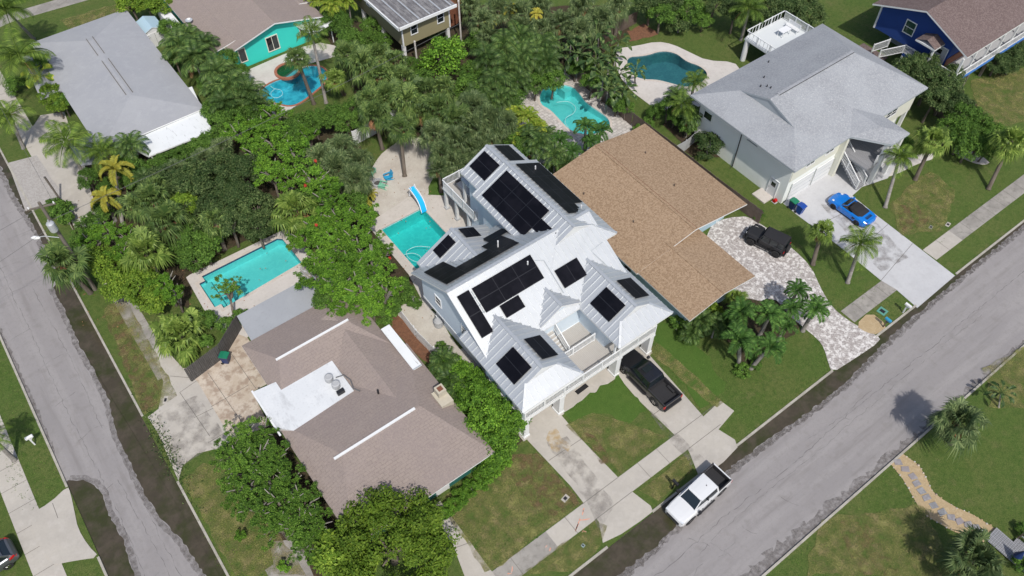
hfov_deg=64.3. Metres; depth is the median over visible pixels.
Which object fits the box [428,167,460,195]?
lush lawn
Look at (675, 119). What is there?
leafy tree
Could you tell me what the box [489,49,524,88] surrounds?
feather palm
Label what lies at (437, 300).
window
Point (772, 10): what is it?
leafy tree
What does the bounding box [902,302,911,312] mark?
mailbox
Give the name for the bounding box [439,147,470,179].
fan palm
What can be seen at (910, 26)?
window
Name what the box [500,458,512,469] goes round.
shrub
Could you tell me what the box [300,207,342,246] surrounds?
leafy tree
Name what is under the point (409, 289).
leafy tree
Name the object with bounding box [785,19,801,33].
patio bench
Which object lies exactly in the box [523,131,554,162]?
feather palm
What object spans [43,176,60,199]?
wooden post
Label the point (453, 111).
fan palm
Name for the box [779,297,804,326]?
plume palm
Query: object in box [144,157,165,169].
leafy tree
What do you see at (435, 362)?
feather palm
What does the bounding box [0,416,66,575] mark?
sidewalk
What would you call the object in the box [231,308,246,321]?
shrub
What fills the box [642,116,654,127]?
shrub
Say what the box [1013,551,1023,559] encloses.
patio umbrella
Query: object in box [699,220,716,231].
garage door
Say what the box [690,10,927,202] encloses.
two storey house
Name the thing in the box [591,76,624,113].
paddle plant
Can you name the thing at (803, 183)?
garage door
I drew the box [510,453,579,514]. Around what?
bare lawn
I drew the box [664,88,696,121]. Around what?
coconut palm
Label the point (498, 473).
shrub
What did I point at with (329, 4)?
feather palm
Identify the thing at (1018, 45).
leafy tree
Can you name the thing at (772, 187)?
door
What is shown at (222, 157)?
leafy tree
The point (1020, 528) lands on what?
shrub
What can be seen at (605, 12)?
fan palm
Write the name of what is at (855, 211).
convertible car
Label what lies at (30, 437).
mailbox
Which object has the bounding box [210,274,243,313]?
open tree
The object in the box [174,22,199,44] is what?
feather palm
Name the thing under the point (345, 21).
leafy tree
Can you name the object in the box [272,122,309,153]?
leafy tree
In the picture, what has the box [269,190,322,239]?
fan palm
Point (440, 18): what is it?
window
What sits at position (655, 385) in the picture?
pickup truck
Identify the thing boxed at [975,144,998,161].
leafy tree
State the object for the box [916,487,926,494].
stepping stone
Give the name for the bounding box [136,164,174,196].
leafy tree
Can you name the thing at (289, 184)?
leafy tree
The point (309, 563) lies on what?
shrub
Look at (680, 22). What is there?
shrub
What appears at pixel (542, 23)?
fan palm
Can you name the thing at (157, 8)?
leafy tree
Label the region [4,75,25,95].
leafy tree
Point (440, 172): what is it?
fan palm
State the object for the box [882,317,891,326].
mailbox
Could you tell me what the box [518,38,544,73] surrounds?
feather palm
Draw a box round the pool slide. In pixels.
[408,184,426,213]
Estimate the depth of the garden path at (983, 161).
83.06 m
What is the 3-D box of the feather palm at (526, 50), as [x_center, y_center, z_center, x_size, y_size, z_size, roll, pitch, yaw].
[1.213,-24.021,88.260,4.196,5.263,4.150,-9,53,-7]
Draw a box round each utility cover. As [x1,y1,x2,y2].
[163,396,167,403]
[561,494,569,502]
[877,307,887,315]
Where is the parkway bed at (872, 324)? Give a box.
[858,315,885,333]
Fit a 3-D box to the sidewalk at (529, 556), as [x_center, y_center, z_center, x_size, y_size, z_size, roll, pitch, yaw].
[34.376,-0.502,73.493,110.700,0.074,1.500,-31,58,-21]
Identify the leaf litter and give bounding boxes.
[75,134,462,511]
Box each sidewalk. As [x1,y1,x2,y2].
[0,0,85,26]
[0,71,276,575]
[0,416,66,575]
[492,175,1023,575]
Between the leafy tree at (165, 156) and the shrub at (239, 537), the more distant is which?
the leafy tree at (165, 156)
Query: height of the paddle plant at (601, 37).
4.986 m
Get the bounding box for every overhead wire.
[0,107,52,200]
[52,22,461,219]
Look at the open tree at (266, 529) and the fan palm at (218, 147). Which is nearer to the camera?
the open tree at (266, 529)
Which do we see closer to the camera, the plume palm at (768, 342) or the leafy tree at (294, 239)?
the plume palm at (768, 342)
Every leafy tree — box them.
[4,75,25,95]
[26,51,48,71]
[36,82,61,112]
[45,93,67,118]
[51,92,70,116]
[67,227,95,248]
[72,228,106,251]
[73,213,97,230]
[76,166,98,190]
[83,242,112,270]
[87,201,113,222]
[87,220,115,245]
[89,250,129,282]
[94,176,121,196]
[97,264,137,302]
[102,242,126,263]
[110,221,142,246]
[114,0,146,19]
[116,155,145,180]
[119,167,141,189]
[120,263,152,286]
[120,266,163,306]
[131,0,159,15]
[135,281,169,314]
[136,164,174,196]
[142,271,177,306]
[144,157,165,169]
[148,0,172,14]
[154,151,181,162]
[156,17,182,34]
[159,283,184,312]
[160,169,191,212]
[161,50,191,76]
[164,167,194,206]
[166,239,189,269]
[170,144,194,161]
[170,190,199,220]
[170,221,206,252]
[173,174,213,210]
[179,247,211,273]
[180,157,226,184]
[185,137,209,152]
[186,230,223,264]
[190,219,222,245]
[191,161,242,206]
[191,186,228,221]
[196,74,213,94]
[197,129,219,147]
[199,97,220,116]
[206,110,234,135]
[207,147,238,176]
[213,180,259,210]
[213,205,249,247]
[214,98,238,129]
[215,105,244,130]
[217,47,239,78]
[219,113,261,155]
[223,152,267,186]
[227,63,250,76]
[233,187,275,226]
[240,135,273,180]
[242,104,266,122]
[243,210,274,248]
[245,112,283,151]
[251,152,286,197]
[257,124,294,168]
[259,98,293,125]
[269,138,309,172]
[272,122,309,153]
[273,164,311,207]
[283,113,313,133]
[285,228,317,258]
[292,258,335,291]
[293,157,339,205]
[293,185,322,210]
[294,123,320,146]
[300,108,329,139]
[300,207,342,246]
[300,237,344,277]
[307,262,353,295]
[311,181,346,231]
[311,283,336,309]
[311,519,383,575]
[312,223,353,260]
[317,196,364,253]
[319,17,335,38]
[319,101,343,133]
[322,7,348,22]
[325,291,360,316]
[328,14,353,38]
[328,246,375,286]
[330,483,461,575]
[331,271,379,317]
[332,216,385,256]
[333,108,360,135]
[334,27,365,45]
[341,238,395,276]
[342,95,358,119]
[342,190,367,225]
[350,203,379,242]
[355,29,377,45]
[356,286,395,326]
[358,15,381,34]
[358,268,406,318]
[367,241,393,274]
[371,307,394,326]
[372,31,392,44]
[383,276,416,300]
[383,291,401,317]
[390,500,448,552]
[405,56,419,70]
[407,67,433,90]
[417,34,467,77]
[441,353,467,379]
[448,361,485,395]
[453,74,480,108]
[453,376,501,422]
[455,60,484,79]
[463,398,512,449]
[464,28,485,60]
[470,446,500,477]
[474,418,519,464]
[482,395,532,435]
[501,127,527,148]
[505,89,526,108]
[515,139,534,157]
[525,72,547,100]
[534,56,559,75]
[543,69,568,99]
[567,58,578,81]
[572,56,597,72]
[579,71,599,98]
[605,93,626,115]
[616,100,634,119]
[632,0,662,25]
[644,2,677,33]
[646,104,664,119]
[652,95,680,122]
[657,0,683,23]
[667,108,683,128]
[674,0,706,20]
[678,119,697,138]
[691,12,714,32]
[703,0,732,27]
[720,0,747,34]
[747,13,769,31]
[757,0,786,25]
[778,0,809,23]
[792,0,818,24]
[793,1,829,31]
[890,53,929,81]
[899,136,914,151]
[904,51,941,67]
[909,62,948,105]
[917,87,951,122]
[924,75,965,115]
[935,62,966,85]
[936,91,975,126]
[936,114,960,145]
[942,99,983,130]
[944,119,978,154]
[952,133,982,162]
[964,129,998,158]
[965,112,995,141]
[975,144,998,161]
[982,121,1005,142]
[986,51,1013,75]
[996,47,1023,74]
[1010,41,1023,64]
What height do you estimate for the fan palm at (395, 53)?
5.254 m
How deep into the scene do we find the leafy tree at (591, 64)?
88.22 m
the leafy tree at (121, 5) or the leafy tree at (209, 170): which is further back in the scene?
the leafy tree at (121, 5)
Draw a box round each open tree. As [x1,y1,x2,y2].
[208,438,238,466]
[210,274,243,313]
[213,439,255,484]
[217,461,266,507]
[219,484,254,513]
[221,415,261,456]
[230,484,284,528]
[231,433,286,472]
[232,455,267,486]
[241,453,291,499]
[249,416,279,443]
[251,497,299,551]
[255,481,303,529]
[256,437,290,468]
[267,460,306,495]
[270,502,322,548]
[277,480,323,521]
[285,527,320,561]
[293,500,333,540]
[298,518,337,551]
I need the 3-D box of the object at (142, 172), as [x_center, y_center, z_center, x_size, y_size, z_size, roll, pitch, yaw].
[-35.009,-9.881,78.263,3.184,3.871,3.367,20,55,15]
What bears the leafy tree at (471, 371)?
on the planting bed at (521, 440)
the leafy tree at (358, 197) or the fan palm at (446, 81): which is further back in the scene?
the fan palm at (446, 81)
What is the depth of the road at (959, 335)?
64.45 m
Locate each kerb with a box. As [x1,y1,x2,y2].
[0,148,228,575]
[0,334,107,575]
[569,220,1023,575]
[762,345,1023,575]
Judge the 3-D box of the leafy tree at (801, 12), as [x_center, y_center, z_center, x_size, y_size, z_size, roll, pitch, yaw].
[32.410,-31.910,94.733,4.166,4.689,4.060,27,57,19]
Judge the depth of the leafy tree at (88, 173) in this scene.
78.14 m
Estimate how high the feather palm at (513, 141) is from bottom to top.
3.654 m
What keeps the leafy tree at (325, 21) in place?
on the ground at (984, 482)
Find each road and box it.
[0,166,205,575]
[578,222,1023,575]
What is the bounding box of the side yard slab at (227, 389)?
[183,334,268,436]
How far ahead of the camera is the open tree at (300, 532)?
55.94 m
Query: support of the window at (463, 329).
in the stilt house at (538, 296)
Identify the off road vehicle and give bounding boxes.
[743,224,791,257]
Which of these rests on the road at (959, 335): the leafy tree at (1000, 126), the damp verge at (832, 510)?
the damp verge at (832, 510)
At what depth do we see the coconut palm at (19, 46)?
83.50 m
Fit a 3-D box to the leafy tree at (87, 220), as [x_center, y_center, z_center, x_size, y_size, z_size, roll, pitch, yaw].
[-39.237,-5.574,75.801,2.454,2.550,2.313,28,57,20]
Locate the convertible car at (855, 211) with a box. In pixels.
[828,192,876,227]
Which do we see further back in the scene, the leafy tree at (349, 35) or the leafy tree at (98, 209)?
the leafy tree at (349, 35)
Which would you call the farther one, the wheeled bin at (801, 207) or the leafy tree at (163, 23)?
the leafy tree at (163, 23)
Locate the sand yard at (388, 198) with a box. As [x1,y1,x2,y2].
[369,138,432,214]
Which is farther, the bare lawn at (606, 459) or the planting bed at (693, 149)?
the planting bed at (693, 149)
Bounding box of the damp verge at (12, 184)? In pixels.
[0,152,58,268]
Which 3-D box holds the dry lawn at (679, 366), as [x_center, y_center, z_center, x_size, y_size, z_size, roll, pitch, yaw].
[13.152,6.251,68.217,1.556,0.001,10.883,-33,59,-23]
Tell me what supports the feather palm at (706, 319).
on the planting bed at (755, 327)
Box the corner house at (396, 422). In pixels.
[237,274,493,540]
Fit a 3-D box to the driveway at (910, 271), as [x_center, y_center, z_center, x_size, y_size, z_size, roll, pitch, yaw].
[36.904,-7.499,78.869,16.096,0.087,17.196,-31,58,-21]
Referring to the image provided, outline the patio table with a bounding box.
[777,25,791,36]
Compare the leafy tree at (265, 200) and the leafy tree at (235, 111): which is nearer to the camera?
the leafy tree at (265, 200)
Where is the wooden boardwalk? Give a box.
[988,528,1023,570]
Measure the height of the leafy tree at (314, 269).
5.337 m
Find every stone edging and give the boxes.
[890,463,955,531]
[906,456,991,525]
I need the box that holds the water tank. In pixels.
[433,315,443,328]
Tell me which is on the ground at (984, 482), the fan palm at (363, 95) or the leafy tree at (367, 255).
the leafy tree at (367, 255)
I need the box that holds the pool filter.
[300,266,310,275]
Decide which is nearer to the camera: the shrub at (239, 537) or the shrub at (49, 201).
the shrub at (239, 537)
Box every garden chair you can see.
[378,180,387,189]
[383,169,392,180]
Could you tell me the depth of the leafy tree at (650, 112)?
85.28 m
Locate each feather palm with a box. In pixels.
[89,185,121,221]
[98,154,134,223]
[111,130,150,166]
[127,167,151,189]
[158,26,196,71]
[172,39,215,78]
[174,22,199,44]
[191,31,220,58]
[198,53,239,94]
[198,75,231,101]
[208,68,249,102]
[208,88,244,118]
[228,74,269,109]
[237,88,276,118]
[303,0,322,11]
[318,0,346,32]
[341,0,361,26]
[367,189,378,202]
[427,345,459,376]
[433,367,464,394]
[446,380,471,412]
[463,81,491,99]
[467,41,505,78]
[474,89,503,110]
[477,66,514,106]
[488,82,518,110]
[489,28,520,66]
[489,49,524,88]
[500,66,533,94]
[503,3,516,44]
[504,20,538,54]
[505,105,524,124]
[506,41,539,86]
[508,124,525,144]
[515,104,541,125]
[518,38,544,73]
[519,123,541,147]
[521,34,560,75]
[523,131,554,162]
[529,7,542,19]
[529,119,547,131]
[531,48,563,79]
[535,31,560,54]
[538,142,568,173]
[539,125,556,150]
[555,153,575,171]
[663,84,689,107]
[677,322,704,345]
[678,105,702,137]
[684,308,717,335]
[702,311,724,338]
[715,308,732,337]
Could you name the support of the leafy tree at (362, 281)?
on the ground at (984, 482)
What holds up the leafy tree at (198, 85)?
on the ground at (984, 482)
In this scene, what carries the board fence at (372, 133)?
on the planting bed at (410, 48)
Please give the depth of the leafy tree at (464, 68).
87.06 m
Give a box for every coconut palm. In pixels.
[0,0,35,39]
[0,27,56,88]
[0,98,35,149]
[0,424,17,462]
[38,119,94,178]
[81,132,123,177]
[294,15,328,103]
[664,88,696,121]
[680,69,709,105]
[728,0,767,41]
[836,224,882,283]
[881,143,917,207]
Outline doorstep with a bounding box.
[752,188,772,203]
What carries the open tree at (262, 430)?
on the ground at (984, 482)
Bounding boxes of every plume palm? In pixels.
[551,129,572,164]
[563,141,583,159]
[572,117,597,152]
[580,135,603,149]
[588,120,612,142]
[718,319,758,363]
[722,295,760,327]
[749,331,787,369]
[753,299,788,339]
[774,318,798,342]
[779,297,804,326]
[784,278,812,311]
[800,293,832,332]
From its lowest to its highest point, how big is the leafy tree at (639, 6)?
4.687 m
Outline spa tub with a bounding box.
[274,63,300,80]
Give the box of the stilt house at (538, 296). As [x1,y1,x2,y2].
[411,144,672,438]
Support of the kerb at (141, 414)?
on the ground at (984, 482)
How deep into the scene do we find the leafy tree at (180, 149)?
79.99 m
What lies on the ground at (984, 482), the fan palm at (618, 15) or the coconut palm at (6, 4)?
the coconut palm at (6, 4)
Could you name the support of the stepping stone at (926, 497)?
on the gravel path at (949, 508)
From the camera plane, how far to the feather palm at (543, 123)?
81.43 m
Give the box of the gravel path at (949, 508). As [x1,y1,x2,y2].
[892,454,994,541]
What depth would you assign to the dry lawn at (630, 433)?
64.11 m
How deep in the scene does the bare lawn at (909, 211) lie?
78.71 m
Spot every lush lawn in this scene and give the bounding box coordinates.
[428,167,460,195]
[564,375,645,424]
[652,321,725,407]
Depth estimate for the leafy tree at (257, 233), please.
73.09 m
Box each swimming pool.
[195,236,302,311]
[259,65,327,106]
[378,207,447,270]
[537,83,611,135]
[625,50,709,87]
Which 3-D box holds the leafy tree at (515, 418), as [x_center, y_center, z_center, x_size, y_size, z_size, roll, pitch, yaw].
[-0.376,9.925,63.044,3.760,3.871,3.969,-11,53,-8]
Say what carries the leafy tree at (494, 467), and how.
on the ground at (984, 482)
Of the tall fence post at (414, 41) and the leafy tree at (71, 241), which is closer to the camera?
the leafy tree at (71, 241)
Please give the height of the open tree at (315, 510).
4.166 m
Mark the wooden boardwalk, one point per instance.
(1000, 546)
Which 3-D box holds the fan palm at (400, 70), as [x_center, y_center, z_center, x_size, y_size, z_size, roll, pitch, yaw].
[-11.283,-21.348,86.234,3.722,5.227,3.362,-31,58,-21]
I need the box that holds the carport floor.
[461,346,651,440]
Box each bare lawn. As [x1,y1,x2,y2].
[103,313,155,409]
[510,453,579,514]
[587,433,607,463]
[841,521,895,574]
[901,205,926,229]
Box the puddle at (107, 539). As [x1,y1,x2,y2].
[67,479,137,575]
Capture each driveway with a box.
[9,155,62,210]
[32,488,96,564]
[148,347,229,479]
[527,416,651,542]
[620,355,736,473]
[707,216,879,369]
[783,149,954,307]
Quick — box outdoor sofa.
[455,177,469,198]
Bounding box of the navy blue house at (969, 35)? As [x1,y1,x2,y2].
[859,0,1023,88]
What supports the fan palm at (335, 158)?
on the planting bed at (267, 187)
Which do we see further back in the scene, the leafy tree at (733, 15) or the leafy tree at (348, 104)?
the leafy tree at (733, 15)
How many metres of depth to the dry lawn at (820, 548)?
58.83 m
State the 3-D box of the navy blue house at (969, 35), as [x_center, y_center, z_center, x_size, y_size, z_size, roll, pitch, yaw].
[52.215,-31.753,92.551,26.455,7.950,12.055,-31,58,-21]
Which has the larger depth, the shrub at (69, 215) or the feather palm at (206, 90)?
the feather palm at (206, 90)
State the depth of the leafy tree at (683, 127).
83.50 m
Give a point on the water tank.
(438, 322)
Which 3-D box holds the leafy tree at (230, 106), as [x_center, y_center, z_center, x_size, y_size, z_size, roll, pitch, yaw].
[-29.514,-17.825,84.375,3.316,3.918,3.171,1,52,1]
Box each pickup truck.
[619,349,682,411]
[665,462,732,526]
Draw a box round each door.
[149,32,162,46]
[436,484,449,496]
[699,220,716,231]
[765,176,779,198]
[786,170,814,200]
[810,158,834,185]
[930,47,948,63]
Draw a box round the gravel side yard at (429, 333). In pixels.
[398,296,474,366]
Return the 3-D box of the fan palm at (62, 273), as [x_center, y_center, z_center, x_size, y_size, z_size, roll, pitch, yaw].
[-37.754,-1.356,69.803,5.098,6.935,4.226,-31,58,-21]
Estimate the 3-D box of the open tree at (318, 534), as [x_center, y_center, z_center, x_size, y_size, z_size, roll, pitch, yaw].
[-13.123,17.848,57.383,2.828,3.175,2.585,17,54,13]
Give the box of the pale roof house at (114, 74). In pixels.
[23,10,210,178]
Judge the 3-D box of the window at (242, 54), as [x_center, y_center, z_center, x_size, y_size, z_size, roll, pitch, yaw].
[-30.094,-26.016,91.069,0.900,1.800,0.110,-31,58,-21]
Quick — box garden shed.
[136,16,165,46]
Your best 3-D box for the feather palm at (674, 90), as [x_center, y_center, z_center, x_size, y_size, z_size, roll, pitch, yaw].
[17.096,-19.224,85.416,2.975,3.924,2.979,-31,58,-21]
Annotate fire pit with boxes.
[372,178,383,187]
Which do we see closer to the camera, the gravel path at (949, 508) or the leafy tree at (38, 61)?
the gravel path at (949, 508)
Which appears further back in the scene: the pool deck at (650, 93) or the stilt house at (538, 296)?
the pool deck at (650, 93)
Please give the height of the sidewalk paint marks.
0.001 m
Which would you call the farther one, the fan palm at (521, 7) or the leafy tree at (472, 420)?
the fan palm at (521, 7)
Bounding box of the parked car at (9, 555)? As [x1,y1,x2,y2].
[0,537,19,571]
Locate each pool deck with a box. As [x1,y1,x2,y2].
[186,230,317,336]
[242,43,335,125]
[369,195,471,310]
[496,73,633,163]
[616,42,738,108]
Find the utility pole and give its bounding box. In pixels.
[27,201,96,290]
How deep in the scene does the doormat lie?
66.70 m
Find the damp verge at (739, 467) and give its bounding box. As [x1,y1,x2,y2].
[625,240,1007,575]
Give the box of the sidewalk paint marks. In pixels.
[508,508,589,573]
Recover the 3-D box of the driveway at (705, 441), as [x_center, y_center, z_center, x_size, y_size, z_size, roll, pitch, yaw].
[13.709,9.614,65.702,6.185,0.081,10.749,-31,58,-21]
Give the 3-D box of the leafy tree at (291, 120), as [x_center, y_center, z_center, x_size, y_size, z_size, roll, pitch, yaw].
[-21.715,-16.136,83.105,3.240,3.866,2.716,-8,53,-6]
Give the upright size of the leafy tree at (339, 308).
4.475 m
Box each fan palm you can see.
[34,239,95,294]
[113,189,158,225]
[118,224,177,284]
[128,182,174,226]
[140,199,198,253]
[144,174,173,200]
[147,306,209,367]
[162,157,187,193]
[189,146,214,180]
[197,203,233,250]
[208,136,234,163]
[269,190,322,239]
[283,45,315,104]
[301,142,333,177]
[316,147,357,198]
[318,67,346,95]
[322,131,363,169]
[331,38,359,86]
[334,161,374,201]
[342,44,380,90]
[346,147,376,182]
[353,82,387,118]
[355,99,393,150]
[364,41,391,76]
[364,62,391,87]
[367,77,401,126]
[381,112,418,176]
[382,47,408,69]
[387,81,426,119]
[389,61,415,86]
[403,99,433,136]
[410,74,442,101]
[415,117,449,154]
[419,93,450,122]
[426,74,460,108]
[426,139,456,181]
[426,157,452,192]
[435,123,475,164]
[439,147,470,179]
[440,102,472,133]
[453,87,492,126]
[455,110,494,143]
[457,0,482,25]
[459,137,483,163]
[466,6,498,54]
[472,101,507,144]
[473,22,502,65]
[481,121,507,148]
[484,0,511,44]
[497,107,518,143]
[504,0,532,24]
[506,14,530,39]
[527,0,553,27]
[527,17,551,36]
[548,8,573,57]
[563,14,596,56]
[566,0,597,18]
[585,3,617,51]
[605,0,632,36]
[721,289,749,309]
[801,218,834,265]
[912,125,952,180]
[924,394,993,464]
[933,523,1007,575]
[983,124,1023,189]
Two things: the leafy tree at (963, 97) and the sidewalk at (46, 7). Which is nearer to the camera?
the leafy tree at (963, 97)
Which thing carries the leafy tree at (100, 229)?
on the ground at (984, 482)
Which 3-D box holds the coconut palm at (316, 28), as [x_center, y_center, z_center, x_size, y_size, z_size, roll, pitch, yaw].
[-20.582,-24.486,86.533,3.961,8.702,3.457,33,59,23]
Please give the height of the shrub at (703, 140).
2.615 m
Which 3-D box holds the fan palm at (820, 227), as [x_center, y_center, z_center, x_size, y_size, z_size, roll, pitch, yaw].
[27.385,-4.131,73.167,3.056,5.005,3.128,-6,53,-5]
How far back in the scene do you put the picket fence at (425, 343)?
69.21 m
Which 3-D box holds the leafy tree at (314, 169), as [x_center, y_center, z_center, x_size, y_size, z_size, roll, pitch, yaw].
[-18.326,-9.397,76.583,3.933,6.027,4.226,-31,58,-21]
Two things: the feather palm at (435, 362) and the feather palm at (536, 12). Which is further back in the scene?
the feather palm at (536, 12)
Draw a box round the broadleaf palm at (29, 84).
[20,61,53,88]
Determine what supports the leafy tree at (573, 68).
on the ground at (984, 482)
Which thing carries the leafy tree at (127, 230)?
on the ground at (984, 482)
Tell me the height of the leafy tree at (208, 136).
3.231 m
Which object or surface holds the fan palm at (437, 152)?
on the lush lawn at (433, 187)
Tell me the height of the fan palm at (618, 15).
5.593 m
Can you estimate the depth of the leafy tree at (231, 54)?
88.67 m
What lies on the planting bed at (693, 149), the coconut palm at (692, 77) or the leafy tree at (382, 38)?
the coconut palm at (692, 77)
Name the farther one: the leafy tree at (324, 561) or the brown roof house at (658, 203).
the brown roof house at (658, 203)
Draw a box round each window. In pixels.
[237,47,248,62]
[265,33,280,52]
[410,24,417,35]
[434,294,441,308]
[436,13,444,23]
[461,324,466,334]
[703,109,712,122]
[886,107,898,118]
[902,19,917,36]
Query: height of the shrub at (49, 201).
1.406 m
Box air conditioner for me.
[324,373,359,395]
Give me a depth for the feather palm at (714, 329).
68.34 m
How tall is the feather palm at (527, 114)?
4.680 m
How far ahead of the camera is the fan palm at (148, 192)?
72.88 m
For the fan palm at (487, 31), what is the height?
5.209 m
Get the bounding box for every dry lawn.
[63,5,130,27]
[104,303,170,413]
[182,463,301,575]
[450,453,574,571]
[530,520,605,573]
[567,413,655,469]
[639,344,719,406]
[645,455,690,500]
[808,504,954,575]
[893,172,954,234]
[971,68,1023,123]
[982,346,1023,408]
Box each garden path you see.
[27,112,101,226]
[272,539,312,575]
[435,501,494,575]
[889,153,934,175]
[957,152,988,164]
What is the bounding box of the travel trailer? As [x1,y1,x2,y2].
[158,6,178,34]
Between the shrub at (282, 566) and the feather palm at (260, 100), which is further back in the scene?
the feather palm at (260, 100)
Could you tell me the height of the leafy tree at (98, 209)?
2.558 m
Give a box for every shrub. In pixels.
[45,197,58,209]
[48,198,76,218]
[56,211,74,224]
[198,309,218,328]
[198,334,214,347]
[213,316,232,333]
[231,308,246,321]
[234,529,246,541]
[276,559,291,572]
[305,552,313,565]
[397,291,412,304]
[406,297,421,309]
[435,340,446,349]
[439,501,454,519]
[446,488,469,512]
[460,478,477,498]
[472,472,493,490]
[486,462,503,477]
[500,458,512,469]
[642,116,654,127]
[663,12,691,32]
[669,315,685,329]
[676,328,689,341]
[694,131,725,159]
[705,302,724,315]
[732,362,751,379]
[750,356,762,371]
[1010,555,1023,573]
[1014,521,1023,537]
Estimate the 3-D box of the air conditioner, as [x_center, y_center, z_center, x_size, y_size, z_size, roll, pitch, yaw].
[-13.190,7.426,63.159,1.560,0.540,2.835,-36,61,-25]
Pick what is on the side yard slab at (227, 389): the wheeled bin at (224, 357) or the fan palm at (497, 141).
the wheeled bin at (224, 357)
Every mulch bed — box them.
[380,302,431,363]
[627,24,657,40]
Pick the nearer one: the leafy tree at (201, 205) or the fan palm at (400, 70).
the leafy tree at (201, 205)
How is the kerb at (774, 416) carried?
on the ground at (984, 482)
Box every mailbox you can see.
[24,434,35,444]
[672,479,678,488]
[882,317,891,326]
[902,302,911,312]
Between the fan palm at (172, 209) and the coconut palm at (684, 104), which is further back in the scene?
the coconut palm at (684, 104)
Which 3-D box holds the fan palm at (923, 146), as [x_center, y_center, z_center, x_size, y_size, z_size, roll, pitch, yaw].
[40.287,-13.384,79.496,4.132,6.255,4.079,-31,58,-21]
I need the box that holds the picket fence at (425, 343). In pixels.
[399,310,437,353]
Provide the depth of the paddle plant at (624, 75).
85.50 m
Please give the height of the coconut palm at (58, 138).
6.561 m
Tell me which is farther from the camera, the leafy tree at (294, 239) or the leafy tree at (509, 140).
the leafy tree at (509, 140)
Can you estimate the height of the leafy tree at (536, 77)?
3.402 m
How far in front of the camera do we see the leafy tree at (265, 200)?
74.00 m
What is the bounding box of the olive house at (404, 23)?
[353,0,464,63]
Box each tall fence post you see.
[413,40,416,57]
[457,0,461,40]
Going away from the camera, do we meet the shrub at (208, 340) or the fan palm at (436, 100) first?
the shrub at (208, 340)
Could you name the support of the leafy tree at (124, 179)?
on the ground at (984, 482)
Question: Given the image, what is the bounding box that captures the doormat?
[575,383,588,393]
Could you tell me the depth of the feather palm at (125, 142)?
78.78 m
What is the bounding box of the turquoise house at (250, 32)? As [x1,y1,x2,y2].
[163,0,333,66]
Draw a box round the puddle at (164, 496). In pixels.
[52,281,225,575]
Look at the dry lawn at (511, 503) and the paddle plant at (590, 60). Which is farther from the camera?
the paddle plant at (590, 60)
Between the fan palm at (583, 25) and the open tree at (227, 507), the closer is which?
the open tree at (227, 507)
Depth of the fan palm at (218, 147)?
79.05 m
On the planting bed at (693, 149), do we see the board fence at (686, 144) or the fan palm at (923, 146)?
the board fence at (686, 144)
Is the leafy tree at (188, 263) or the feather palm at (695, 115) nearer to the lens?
the leafy tree at (188, 263)
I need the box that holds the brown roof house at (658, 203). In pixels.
[553,124,754,321]
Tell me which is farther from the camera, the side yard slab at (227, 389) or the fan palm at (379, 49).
the fan palm at (379, 49)
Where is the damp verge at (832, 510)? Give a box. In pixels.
[740,342,1022,575]
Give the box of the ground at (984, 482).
[0,0,1023,575]
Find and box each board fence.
[184,315,241,380]
[351,101,411,142]
[570,64,763,223]
[602,11,637,38]
[677,129,699,150]
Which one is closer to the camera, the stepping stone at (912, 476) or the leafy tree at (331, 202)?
the stepping stone at (912, 476)
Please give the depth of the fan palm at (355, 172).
75.46 m
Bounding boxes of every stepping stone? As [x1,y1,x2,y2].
[893,459,902,464]
[901,466,909,471]
[908,472,917,479]
[912,479,920,486]
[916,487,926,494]
[922,494,931,500]
[929,502,938,508]
[937,508,947,515]
[947,514,955,520]
[956,517,964,524]
[964,521,972,527]
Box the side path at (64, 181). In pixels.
[36,153,98,228]
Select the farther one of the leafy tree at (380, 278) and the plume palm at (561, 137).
the plume palm at (561, 137)
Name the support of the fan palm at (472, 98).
on the planting bed at (410, 48)
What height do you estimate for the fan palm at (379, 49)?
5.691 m
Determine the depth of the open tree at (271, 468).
58.09 m
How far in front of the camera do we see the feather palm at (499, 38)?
87.83 m
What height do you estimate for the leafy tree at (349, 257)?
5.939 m
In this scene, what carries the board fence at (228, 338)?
on the side yard slab at (227, 389)
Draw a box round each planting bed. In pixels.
[70,45,415,307]
[220,425,337,575]
[321,5,629,142]
[372,302,522,451]
[663,107,718,156]
[690,298,799,367]
[898,57,996,151]
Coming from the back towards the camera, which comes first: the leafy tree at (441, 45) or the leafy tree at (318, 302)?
the leafy tree at (441, 45)
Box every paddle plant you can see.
[554,42,580,74]
[556,26,585,68]
[561,40,593,81]
[575,32,609,71]
[576,45,612,78]
[586,17,614,63]
[587,60,620,103]
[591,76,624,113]
[594,43,626,74]
[599,61,633,95]
[606,30,631,65]
[611,80,637,114]
[620,59,646,82]
[983,380,1016,407]
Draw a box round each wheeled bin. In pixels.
[218,351,229,364]
[787,197,799,209]
[794,202,807,214]
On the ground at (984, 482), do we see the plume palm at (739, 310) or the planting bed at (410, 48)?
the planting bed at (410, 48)
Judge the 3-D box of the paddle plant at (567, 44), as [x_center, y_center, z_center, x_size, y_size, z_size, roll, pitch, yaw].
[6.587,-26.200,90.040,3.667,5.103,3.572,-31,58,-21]
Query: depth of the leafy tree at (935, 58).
86.98 m
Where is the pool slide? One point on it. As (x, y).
(415, 192)
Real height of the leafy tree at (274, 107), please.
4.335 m
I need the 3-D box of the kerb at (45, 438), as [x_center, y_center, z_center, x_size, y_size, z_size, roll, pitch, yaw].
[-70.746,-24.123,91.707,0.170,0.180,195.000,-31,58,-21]
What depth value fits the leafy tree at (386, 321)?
68.73 m

